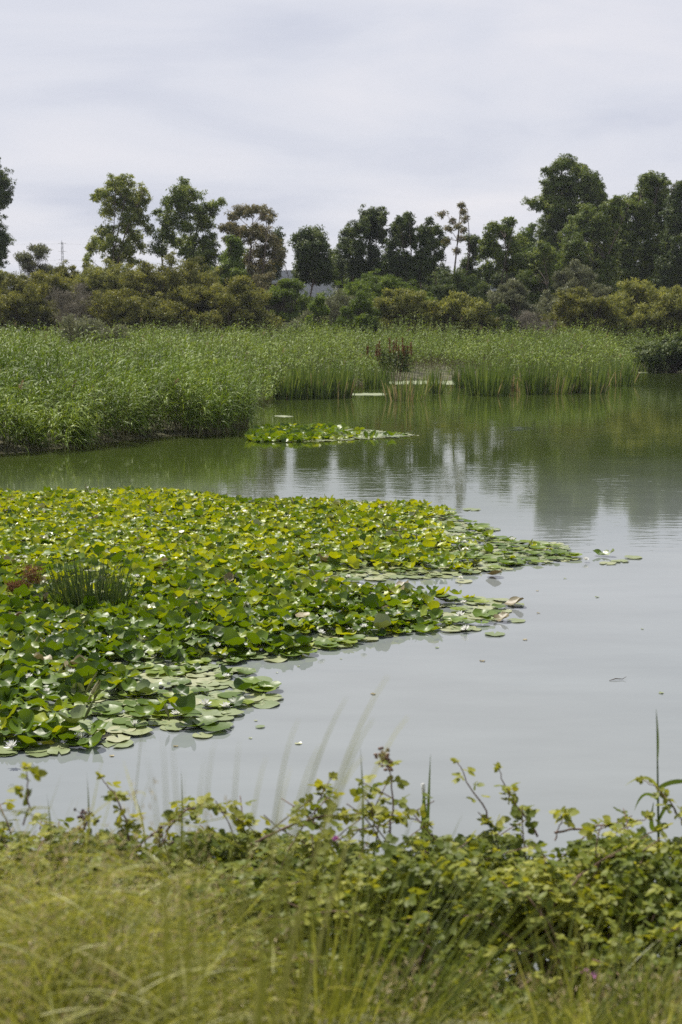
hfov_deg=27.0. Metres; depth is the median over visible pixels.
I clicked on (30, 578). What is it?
dead plant
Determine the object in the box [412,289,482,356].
shrub
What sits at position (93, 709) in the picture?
lily pad
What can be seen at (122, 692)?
lily pad
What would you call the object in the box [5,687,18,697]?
lily pad
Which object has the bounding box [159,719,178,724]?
lily pad
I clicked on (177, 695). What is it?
lily pad
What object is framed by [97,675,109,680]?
lily pad
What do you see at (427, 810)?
reed shoot
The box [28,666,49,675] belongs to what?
lily pad
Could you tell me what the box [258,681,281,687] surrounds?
lily pad
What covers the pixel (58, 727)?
lily pad
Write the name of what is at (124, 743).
lily pad
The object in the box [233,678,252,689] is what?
lily pad
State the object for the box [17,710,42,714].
lily pad
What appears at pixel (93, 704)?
lily pad
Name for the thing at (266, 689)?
lily pad
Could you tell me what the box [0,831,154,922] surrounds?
bramble bush
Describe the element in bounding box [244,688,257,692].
lily pad
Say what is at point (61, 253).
transmission mast
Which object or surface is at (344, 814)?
bramble shoot
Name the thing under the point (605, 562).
lily pad
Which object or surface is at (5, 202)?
broadleaf tree
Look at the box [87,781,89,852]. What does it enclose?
wild grass
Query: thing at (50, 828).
wild grass
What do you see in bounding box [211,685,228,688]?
lily pad
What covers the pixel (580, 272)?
shrub
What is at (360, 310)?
shrub
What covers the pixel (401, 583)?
lily pad
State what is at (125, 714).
lily pad
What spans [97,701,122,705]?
lily pad
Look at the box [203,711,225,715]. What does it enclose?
lily pad
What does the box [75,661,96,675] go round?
lily pad
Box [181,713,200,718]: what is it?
lily pad
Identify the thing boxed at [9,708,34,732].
lily pad
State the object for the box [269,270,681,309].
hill
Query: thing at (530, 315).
shrub
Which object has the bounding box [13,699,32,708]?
lily pad
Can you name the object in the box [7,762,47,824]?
bramble shoot
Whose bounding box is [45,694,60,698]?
lily pad
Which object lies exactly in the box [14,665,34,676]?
lily pad
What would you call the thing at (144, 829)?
wild grass
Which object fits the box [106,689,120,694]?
lily pad
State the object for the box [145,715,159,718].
lily pad
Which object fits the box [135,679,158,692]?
lily pad
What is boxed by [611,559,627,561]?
lily pad
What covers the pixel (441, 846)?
bramble bush
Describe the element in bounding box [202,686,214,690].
lily pad
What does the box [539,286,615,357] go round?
shrub
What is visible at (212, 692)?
lily pad
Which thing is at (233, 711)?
lily pad
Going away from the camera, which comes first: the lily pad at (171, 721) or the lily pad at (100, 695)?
the lily pad at (171, 721)
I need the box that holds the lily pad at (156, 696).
[147,694,170,700]
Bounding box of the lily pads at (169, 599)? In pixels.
[0,485,582,748]
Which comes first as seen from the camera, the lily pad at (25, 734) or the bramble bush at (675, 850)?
the bramble bush at (675, 850)
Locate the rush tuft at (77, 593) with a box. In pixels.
[15,551,142,616]
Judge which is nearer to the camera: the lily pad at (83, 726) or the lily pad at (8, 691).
the lily pad at (83, 726)
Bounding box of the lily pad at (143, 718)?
[133,715,165,720]
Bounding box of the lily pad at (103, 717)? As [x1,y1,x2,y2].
[97,713,123,720]
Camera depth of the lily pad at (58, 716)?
14.10 m
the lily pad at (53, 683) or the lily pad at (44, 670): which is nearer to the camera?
the lily pad at (53, 683)
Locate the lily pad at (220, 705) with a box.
[205,699,233,706]
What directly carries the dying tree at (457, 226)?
on the ground at (142, 436)
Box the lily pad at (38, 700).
[19,697,44,707]
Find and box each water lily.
[3,739,16,747]
[73,732,85,739]
[200,698,210,704]
[219,701,229,706]
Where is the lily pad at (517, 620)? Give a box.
[507,618,525,621]
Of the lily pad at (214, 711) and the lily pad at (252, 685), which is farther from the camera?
the lily pad at (252, 685)
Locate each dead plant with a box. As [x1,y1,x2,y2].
[0,579,31,592]
[12,562,50,587]
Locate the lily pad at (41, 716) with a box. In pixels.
[34,712,54,725]
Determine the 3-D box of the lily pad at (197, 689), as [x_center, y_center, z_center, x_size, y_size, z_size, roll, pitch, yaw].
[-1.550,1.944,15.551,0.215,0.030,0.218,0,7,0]
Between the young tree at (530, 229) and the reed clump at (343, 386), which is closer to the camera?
the reed clump at (343, 386)
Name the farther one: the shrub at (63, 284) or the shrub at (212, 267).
the shrub at (212, 267)
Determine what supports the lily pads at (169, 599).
on the water
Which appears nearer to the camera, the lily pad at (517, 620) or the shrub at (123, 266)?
the lily pad at (517, 620)
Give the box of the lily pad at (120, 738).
[106,734,129,741]
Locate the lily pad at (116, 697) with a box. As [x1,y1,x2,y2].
[106,695,124,698]
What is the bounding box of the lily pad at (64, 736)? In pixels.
[50,730,78,739]
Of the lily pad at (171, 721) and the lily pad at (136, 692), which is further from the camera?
the lily pad at (136, 692)
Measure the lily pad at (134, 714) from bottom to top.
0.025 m
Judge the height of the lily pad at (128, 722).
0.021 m
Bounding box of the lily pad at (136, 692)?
[129,690,156,694]
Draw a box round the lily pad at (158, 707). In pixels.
[147,699,167,710]
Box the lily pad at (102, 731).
[88,729,105,735]
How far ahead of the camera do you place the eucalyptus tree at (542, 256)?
171.92 m
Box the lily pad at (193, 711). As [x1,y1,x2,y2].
[172,709,201,715]
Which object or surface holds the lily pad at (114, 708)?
on the lily pad at (103, 717)
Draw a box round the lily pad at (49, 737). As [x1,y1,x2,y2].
[40,729,60,740]
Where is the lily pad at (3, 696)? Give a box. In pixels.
[0,690,12,701]
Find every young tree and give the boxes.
[218,234,251,286]
[328,247,343,289]
[518,222,538,256]
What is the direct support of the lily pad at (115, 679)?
on the lily pad at (107, 676)
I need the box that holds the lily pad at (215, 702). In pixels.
[201,700,229,706]
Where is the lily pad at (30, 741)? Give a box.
[17,735,39,746]
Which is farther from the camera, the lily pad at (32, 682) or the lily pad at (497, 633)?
the lily pad at (497, 633)
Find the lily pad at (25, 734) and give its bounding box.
[19,722,40,740]
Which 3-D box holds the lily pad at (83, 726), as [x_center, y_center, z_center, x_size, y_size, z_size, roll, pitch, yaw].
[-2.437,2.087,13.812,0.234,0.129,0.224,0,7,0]
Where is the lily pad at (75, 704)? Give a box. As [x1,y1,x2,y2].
[66,701,83,707]
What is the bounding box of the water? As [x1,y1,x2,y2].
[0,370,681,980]
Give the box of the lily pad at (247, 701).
[242,699,254,703]
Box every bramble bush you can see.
[0,792,434,1011]
[0,795,409,1013]
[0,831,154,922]
[4,786,527,1015]
[7,815,678,1017]
[53,782,680,1018]
[225,803,681,1023]
[355,775,681,1023]
[492,833,681,1022]
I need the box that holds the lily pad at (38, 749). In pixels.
[24,745,48,751]
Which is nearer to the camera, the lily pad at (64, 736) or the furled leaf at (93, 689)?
the lily pad at (64, 736)
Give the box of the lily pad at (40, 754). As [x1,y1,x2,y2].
[25,751,50,756]
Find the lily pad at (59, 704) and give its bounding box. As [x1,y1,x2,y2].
[41,698,67,710]
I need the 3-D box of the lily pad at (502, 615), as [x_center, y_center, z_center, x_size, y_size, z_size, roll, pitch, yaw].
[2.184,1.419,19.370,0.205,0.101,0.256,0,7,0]
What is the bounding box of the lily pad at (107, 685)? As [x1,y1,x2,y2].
[100,681,115,689]
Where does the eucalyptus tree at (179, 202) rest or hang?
on the ground at (142, 436)
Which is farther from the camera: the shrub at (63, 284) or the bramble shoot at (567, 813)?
the shrub at (63, 284)
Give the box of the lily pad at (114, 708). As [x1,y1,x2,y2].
[96,704,122,714]
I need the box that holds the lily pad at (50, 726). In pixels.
[39,717,59,730]
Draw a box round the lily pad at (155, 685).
[149,683,162,687]
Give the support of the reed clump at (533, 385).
in the water
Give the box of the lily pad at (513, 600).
[504,596,523,604]
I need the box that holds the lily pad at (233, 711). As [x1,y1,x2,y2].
[221,709,243,714]
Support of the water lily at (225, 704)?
on the lily pad at (221, 708)
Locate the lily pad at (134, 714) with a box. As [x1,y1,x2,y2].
[129,712,144,716]
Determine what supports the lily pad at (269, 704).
on the water
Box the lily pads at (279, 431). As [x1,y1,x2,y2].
[244,422,419,441]
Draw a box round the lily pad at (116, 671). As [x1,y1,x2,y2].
[113,668,128,682]
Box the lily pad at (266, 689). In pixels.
[252,685,275,691]
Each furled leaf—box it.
[83,701,92,720]
[85,671,97,693]
[88,680,98,700]
[93,681,100,701]
[164,703,168,716]
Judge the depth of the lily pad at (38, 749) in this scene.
13.49 m
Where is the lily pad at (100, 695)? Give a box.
[86,692,104,700]
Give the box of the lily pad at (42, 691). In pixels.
[37,689,55,694]
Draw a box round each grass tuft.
[178,847,403,1023]
[296,799,604,1023]
[496,859,681,1023]
[496,900,681,1023]
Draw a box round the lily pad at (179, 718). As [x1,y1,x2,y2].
[162,716,187,722]
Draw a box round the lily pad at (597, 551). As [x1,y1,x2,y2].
[593,549,601,554]
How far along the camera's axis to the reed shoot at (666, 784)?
5.76 m
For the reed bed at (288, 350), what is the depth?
104.11 m
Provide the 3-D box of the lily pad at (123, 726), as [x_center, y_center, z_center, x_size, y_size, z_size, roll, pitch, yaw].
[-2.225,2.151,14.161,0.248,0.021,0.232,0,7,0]
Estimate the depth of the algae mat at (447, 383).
99.89 m
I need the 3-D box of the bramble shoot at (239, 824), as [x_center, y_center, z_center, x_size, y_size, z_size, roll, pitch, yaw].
[-0.495,1.189,5.462,0.398,0.196,0.162,-2,8,-11]
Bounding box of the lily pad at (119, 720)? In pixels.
[112,718,132,723]
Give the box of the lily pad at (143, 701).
[136,698,159,704]
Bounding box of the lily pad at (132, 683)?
[121,678,136,690]
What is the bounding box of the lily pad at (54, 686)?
[47,685,60,691]
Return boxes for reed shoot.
[421,754,430,829]
[626,711,681,842]
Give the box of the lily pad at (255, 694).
[246,693,266,698]
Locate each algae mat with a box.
[352,393,383,395]
[392,381,451,384]
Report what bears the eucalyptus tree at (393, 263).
on the ground at (142, 436)
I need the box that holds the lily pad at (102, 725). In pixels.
[90,720,108,728]
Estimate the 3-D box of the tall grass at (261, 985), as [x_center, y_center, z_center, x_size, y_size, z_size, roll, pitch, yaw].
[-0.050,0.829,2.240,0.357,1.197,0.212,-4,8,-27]
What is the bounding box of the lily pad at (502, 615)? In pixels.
[493,612,508,620]
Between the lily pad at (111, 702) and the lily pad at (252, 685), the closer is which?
the lily pad at (111, 702)
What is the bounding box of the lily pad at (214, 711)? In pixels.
[190,709,219,716]
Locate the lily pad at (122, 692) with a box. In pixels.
[117,690,141,695]
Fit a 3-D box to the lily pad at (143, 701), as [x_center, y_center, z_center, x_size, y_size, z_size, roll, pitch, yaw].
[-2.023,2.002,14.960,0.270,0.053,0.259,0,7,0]
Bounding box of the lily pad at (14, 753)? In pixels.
[0,750,17,755]
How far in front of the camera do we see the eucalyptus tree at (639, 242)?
195.83 m
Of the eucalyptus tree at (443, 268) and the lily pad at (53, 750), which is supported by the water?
the lily pad at (53, 750)
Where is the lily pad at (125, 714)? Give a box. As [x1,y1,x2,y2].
[117,712,131,716]
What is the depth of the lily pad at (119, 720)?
14.37 m
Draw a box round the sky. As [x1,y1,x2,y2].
[0,0,681,291]
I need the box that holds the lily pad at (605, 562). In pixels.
[599,561,615,564]
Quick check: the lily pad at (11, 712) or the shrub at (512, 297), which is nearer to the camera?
the lily pad at (11, 712)
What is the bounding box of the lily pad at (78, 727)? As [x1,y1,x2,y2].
[69,725,80,729]
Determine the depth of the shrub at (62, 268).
168.35 m
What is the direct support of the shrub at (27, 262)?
on the ground at (142, 436)
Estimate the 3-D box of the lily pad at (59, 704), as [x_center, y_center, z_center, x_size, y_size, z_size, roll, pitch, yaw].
[-2.954,1.987,14.660,0.276,0.126,0.254,0,7,0]
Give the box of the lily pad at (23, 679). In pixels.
[10,676,28,686]
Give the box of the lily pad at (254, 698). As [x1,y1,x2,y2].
[244,695,261,700]
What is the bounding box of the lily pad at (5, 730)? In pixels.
[0,727,25,734]
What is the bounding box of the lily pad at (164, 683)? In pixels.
[159,680,178,686]
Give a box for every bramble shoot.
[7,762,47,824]
[73,808,108,847]
[95,771,144,841]
[150,825,188,869]
[161,792,261,837]
[251,802,434,845]
[307,771,337,821]
[374,747,409,863]
[450,758,510,831]
[494,762,537,836]
[549,806,579,840]
[554,810,654,833]
[567,836,662,881]
[635,775,681,824]
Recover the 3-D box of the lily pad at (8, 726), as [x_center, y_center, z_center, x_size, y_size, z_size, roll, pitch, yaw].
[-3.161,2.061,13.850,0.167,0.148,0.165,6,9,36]
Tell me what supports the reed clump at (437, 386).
in the water
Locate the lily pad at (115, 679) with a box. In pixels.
[105,676,125,683]
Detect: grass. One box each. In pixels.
[0,695,681,1023]
[47,799,51,852]
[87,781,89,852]
[137,800,146,851]
[140,724,215,1023]
[181,775,182,835]
[224,676,407,1023]
[360,749,363,851]
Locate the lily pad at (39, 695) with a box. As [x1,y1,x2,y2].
[29,692,49,699]
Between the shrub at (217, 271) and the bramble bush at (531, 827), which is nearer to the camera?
the bramble bush at (531, 827)
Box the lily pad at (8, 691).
[0,686,12,702]
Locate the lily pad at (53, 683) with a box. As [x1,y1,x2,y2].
[40,682,59,688]
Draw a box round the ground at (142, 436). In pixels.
[0,352,681,1023]
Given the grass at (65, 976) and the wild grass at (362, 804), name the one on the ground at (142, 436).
the grass at (65, 976)
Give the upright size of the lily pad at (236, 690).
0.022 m
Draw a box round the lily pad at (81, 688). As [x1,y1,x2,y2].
[71,682,84,694]
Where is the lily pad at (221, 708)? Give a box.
[211,707,235,713]
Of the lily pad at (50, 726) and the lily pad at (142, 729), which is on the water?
the lily pad at (142, 729)
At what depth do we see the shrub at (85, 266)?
172.48 m
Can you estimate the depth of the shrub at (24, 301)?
150.59 m
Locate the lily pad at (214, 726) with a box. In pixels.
[201,722,230,730]
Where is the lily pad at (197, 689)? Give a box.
[190,687,208,691]
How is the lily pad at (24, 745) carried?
on the lily pad
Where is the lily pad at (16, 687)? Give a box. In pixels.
[10,682,26,690]
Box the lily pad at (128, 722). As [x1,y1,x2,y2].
[126,720,147,726]
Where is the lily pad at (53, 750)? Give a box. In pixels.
[47,747,69,753]
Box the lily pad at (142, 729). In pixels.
[121,726,152,734]
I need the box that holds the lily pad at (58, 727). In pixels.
[51,725,68,733]
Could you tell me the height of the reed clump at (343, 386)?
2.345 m
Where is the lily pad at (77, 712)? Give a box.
[58,705,85,722]
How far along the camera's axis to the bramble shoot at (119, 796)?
5.24 m
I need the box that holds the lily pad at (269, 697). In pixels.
[258,693,282,700]
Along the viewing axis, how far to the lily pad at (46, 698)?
14.98 m
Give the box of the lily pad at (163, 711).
[158,708,183,716]
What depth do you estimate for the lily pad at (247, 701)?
15.12 m
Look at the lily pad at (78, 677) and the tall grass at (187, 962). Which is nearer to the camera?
the tall grass at (187, 962)
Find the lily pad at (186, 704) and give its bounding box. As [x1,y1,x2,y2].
[170,693,195,713]
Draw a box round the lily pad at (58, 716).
[49,709,68,721]
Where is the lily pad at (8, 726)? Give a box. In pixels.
[6,718,17,731]
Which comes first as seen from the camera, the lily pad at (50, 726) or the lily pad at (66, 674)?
the lily pad at (50, 726)
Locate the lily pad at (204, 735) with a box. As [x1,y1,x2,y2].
[192,732,212,737]
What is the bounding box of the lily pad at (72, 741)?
[66,738,88,744]
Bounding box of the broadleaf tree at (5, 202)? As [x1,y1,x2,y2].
[0,157,16,272]
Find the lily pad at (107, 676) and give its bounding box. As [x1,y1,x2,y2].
[103,674,127,680]
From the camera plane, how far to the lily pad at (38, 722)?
13.96 m
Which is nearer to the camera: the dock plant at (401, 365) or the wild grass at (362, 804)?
the wild grass at (362, 804)
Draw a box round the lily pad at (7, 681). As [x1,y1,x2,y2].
[0,676,19,686]
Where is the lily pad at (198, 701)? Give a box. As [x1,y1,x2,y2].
[195,698,201,704]
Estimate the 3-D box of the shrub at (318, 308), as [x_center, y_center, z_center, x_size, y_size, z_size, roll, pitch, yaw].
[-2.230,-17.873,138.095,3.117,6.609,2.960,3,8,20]
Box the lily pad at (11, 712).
[0,704,17,719]
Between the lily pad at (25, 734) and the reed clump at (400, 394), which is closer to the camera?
the lily pad at (25, 734)
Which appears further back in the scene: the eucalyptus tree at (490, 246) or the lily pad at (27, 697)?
the eucalyptus tree at (490, 246)
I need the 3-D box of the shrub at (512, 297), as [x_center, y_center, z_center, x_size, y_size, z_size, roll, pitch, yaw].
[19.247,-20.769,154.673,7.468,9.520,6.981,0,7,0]
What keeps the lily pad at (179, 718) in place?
on the water
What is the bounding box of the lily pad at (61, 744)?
[49,742,68,747]
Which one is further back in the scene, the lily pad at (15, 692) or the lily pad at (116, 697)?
the lily pad at (116, 697)
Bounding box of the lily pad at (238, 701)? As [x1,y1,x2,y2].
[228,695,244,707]
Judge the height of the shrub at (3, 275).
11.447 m
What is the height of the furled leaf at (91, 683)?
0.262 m
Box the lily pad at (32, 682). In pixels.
[18,676,41,690]
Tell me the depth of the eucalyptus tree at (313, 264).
178.41 m
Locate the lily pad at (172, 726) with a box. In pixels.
[165,723,185,729]
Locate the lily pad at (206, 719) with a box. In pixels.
[192,716,218,725]
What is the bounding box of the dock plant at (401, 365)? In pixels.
[366,336,412,385]
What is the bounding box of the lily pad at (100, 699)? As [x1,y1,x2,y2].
[91,697,105,701]
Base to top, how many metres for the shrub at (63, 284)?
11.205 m
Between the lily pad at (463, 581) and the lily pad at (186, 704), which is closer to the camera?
the lily pad at (186, 704)
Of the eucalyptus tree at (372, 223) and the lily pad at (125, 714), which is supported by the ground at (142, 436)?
the eucalyptus tree at (372, 223)
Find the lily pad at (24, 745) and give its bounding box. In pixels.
[12,742,28,747]
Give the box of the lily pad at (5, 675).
[0,670,15,687]
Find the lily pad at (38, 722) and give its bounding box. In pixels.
[32,718,55,724]
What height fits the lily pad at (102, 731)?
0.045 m
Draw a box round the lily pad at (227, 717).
[210,714,233,719]
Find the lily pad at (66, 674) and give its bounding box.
[55,671,73,677]
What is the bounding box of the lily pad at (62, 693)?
[57,679,77,698]
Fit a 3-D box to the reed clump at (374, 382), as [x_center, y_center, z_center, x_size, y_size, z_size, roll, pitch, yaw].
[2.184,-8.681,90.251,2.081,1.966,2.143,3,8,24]
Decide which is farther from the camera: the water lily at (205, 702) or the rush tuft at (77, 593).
the rush tuft at (77, 593)
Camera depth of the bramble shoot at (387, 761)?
5.35 m
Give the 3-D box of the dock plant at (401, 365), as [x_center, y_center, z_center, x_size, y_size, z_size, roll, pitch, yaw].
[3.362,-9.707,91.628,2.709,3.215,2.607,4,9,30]
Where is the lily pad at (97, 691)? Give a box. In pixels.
[87,688,105,694]
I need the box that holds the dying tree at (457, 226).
[434,201,469,276]
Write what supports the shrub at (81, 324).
on the ground at (142, 436)
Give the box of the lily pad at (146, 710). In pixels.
[134,705,154,714]
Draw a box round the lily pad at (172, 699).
[157,696,177,702]
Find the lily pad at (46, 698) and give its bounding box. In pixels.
[44,692,57,700]
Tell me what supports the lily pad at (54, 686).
on the water
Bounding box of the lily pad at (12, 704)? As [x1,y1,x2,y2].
[1,698,22,708]
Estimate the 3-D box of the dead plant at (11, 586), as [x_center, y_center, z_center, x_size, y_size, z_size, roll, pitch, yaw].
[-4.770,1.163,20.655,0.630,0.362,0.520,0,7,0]
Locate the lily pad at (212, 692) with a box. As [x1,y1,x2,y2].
[208,691,221,695]
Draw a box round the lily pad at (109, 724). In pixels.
[88,722,118,728]
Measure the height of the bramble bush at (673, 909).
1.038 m
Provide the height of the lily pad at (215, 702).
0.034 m
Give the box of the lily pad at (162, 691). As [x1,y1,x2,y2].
[157,689,167,693]
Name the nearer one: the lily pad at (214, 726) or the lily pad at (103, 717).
the lily pad at (214, 726)
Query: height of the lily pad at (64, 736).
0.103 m
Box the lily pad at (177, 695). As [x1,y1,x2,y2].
[172,693,185,697]
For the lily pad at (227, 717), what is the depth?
14.55 m
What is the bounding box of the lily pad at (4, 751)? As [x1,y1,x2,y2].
[0,745,19,753]
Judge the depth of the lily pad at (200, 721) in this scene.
14.30 m
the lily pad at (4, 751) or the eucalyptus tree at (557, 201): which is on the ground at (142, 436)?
the eucalyptus tree at (557, 201)
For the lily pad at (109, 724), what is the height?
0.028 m
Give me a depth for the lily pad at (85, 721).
14.38 m
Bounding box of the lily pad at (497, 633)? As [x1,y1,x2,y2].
[485,631,504,635]
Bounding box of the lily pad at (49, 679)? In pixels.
[42,674,64,683]
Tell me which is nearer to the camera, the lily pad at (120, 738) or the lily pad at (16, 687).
the lily pad at (120, 738)
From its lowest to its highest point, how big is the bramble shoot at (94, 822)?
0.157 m
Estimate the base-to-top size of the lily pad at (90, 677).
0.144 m
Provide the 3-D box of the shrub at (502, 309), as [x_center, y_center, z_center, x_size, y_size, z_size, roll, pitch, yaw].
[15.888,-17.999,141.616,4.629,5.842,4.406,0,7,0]
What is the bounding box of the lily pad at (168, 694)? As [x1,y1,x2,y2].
[163,693,173,696]
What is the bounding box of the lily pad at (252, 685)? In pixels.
[249,682,265,687]
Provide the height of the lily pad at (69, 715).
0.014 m
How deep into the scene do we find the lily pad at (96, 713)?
14.70 m
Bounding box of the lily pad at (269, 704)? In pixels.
[252,700,279,708]
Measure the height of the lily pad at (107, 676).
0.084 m
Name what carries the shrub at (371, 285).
on the ground at (142, 436)
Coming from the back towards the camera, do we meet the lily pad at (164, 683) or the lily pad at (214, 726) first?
the lily pad at (164, 683)
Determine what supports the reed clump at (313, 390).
in the water
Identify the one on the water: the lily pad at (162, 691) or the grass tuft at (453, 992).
the lily pad at (162, 691)
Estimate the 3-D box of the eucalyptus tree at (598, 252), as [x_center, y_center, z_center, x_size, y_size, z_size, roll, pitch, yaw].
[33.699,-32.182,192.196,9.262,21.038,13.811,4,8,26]
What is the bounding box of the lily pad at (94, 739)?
[75,731,102,747]
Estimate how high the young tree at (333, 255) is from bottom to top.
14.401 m
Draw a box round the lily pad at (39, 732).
[27,727,51,736]
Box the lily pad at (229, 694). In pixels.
[217,692,243,697]
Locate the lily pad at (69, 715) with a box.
[67,709,91,716]
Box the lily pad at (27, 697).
[16,692,37,698]
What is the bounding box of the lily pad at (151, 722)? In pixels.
[147,720,165,724]
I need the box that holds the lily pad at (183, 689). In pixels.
[172,684,188,694]
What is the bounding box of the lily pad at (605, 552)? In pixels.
[600,549,613,554]
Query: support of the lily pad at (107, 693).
on the water
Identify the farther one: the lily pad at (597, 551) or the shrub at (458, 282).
the shrub at (458, 282)
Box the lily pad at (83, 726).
[78,720,101,733]
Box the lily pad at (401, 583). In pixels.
[394,580,408,586]
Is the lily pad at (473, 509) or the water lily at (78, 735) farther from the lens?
the lily pad at (473, 509)
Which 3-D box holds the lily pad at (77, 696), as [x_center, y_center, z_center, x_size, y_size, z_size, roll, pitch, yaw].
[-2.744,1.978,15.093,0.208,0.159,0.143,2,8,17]
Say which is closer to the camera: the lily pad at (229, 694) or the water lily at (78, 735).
the water lily at (78, 735)
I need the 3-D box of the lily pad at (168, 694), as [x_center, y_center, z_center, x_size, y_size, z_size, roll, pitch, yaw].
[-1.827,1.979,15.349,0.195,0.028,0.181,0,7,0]
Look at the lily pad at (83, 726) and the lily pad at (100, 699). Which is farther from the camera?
the lily pad at (100, 699)
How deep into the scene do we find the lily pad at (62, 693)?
15.38 m
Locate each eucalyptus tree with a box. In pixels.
[81,173,156,268]
[144,176,227,271]
[216,203,286,283]
[269,225,288,280]
[286,224,340,297]
[332,203,389,281]
[344,250,450,279]
[377,210,417,285]
[403,216,449,300]
[455,233,483,276]
[475,215,528,288]
[489,248,539,289]
[515,240,562,305]
[519,153,609,285]
[557,194,628,295]
[612,170,671,291]
[650,180,681,292]
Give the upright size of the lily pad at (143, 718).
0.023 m
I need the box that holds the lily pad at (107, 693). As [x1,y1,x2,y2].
[86,691,110,697]
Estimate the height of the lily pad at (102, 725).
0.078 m
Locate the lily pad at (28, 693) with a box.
[14,690,35,698]
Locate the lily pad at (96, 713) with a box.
[91,707,106,714]
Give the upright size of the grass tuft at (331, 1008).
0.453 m
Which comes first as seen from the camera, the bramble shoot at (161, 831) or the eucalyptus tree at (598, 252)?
the bramble shoot at (161, 831)
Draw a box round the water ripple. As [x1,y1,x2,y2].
[505,427,533,430]
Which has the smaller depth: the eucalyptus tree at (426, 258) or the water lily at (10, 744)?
the water lily at (10, 744)
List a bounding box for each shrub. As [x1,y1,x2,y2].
[0,269,9,295]
[0,271,62,336]
[13,243,54,283]
[21,268,76,329]
[38,259,80,313]
[42,282,118,335]
[56,313,131,348]
[70,257,134,314]
[74,260,97,299]
[78,251,263,340]
[121,263,141,273]
[177,264,229,286]
[197,274,284,341]
[202,265,230,289]
[250,271,282,311]
[255,278,306,337]
[279,307,324,338]
[281,268,442,356]
[304,295,330,341]
[314,286,354,331]
[329,290,385,354]
[330,268,372,298]
[371,287,452,345]
[392,274,440,301]
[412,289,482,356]
[430,267,494,315]
[450,297,507,359]
[472,267,498,302]
[479,302,520,340]
[485,277,549,331]
[513,309,558,340]
[536,259,611,338]
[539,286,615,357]
[597,277,681,354]
[604,275,670,312]
[625,331,681,372]
[631,284,681,350]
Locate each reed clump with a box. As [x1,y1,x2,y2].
[268,363,308,399]
[292,361,339,398]
[316,359,361,397]
[359,363,392,388]
[380,366,432,401]
[419,367,449,393]
[448,361,474,387]
[461,358,515,395]
[495,367,532,391]
[513,360,553,394]
[540,363,577,393]
[556,359,597,392]
[575,358,614,393]
[597,354,640,385]
[639,362,666,372]
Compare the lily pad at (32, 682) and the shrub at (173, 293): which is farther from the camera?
the shrub at (173, 293)
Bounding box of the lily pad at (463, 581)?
[455,579,471,582]
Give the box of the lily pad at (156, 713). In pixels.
[151,711,170,715]
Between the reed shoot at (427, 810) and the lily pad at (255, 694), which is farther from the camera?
the lily pad at (255, 694)
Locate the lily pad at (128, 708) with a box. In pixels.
[123,705,142,710]
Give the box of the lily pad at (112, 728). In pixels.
[106,726,135,732]
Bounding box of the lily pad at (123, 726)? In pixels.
[105,724,129,730]
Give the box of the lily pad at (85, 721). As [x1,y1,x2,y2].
[79,719,92,725]
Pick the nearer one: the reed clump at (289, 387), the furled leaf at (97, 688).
the furled leaf at (97, 688)
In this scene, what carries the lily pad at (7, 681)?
on the lily pad at (16, 687)
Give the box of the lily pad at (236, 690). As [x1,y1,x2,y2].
[225,689,243,691]
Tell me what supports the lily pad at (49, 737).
on the lily pad at (64, 736)
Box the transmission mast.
[58,240,65,264]
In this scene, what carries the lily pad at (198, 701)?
on the water
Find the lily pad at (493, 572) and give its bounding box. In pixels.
[486,569,501,574]
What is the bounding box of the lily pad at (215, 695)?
[211,692,223,697]
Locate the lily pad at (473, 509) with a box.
[463,508,480,510]
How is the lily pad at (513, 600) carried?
on the water
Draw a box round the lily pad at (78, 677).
[65,672,83,687]
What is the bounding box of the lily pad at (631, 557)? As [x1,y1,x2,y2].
[624,555,641,558]
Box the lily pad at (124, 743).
[102,739,133,746]
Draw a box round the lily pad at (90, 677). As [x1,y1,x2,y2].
[82,674,99,685]
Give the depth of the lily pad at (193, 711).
14.60 m
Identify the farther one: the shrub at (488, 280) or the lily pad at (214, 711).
the shrub at (488, 280)
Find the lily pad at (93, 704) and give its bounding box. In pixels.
[87,700,107,706]
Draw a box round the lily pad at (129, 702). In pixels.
[123,700,150,706]
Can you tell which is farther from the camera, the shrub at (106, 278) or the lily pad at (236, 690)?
the shrub at (106, 278)
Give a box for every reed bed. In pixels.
[0,310,681,409]
[0,326,268,453]
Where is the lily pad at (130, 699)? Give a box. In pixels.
[113,698,137,705]
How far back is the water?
17.64 m
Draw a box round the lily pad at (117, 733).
[109,728,124,734]
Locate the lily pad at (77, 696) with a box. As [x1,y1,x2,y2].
[71,692,91,703]
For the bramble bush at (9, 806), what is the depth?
5.20 m
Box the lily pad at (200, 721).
[179,718,203,725]
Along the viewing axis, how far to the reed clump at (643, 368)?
121.82 m
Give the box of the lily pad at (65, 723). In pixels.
[59,720,78,727]
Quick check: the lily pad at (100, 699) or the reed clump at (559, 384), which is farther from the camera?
the reed clump at (559, 384)
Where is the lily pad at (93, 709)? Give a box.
[91,706,109,711]
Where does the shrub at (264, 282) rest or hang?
on the ground at (142, 436)
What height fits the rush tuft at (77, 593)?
1.047 m
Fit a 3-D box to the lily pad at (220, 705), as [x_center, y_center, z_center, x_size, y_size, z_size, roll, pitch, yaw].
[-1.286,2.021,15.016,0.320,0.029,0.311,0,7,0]
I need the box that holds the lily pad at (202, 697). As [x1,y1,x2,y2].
[195,695,213,700]
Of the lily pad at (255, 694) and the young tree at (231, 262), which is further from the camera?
the young tree at (231, 262)
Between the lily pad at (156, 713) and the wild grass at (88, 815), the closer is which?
the wild grass at (88, 815)
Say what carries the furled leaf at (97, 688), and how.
on the lily pad at (97, 691)

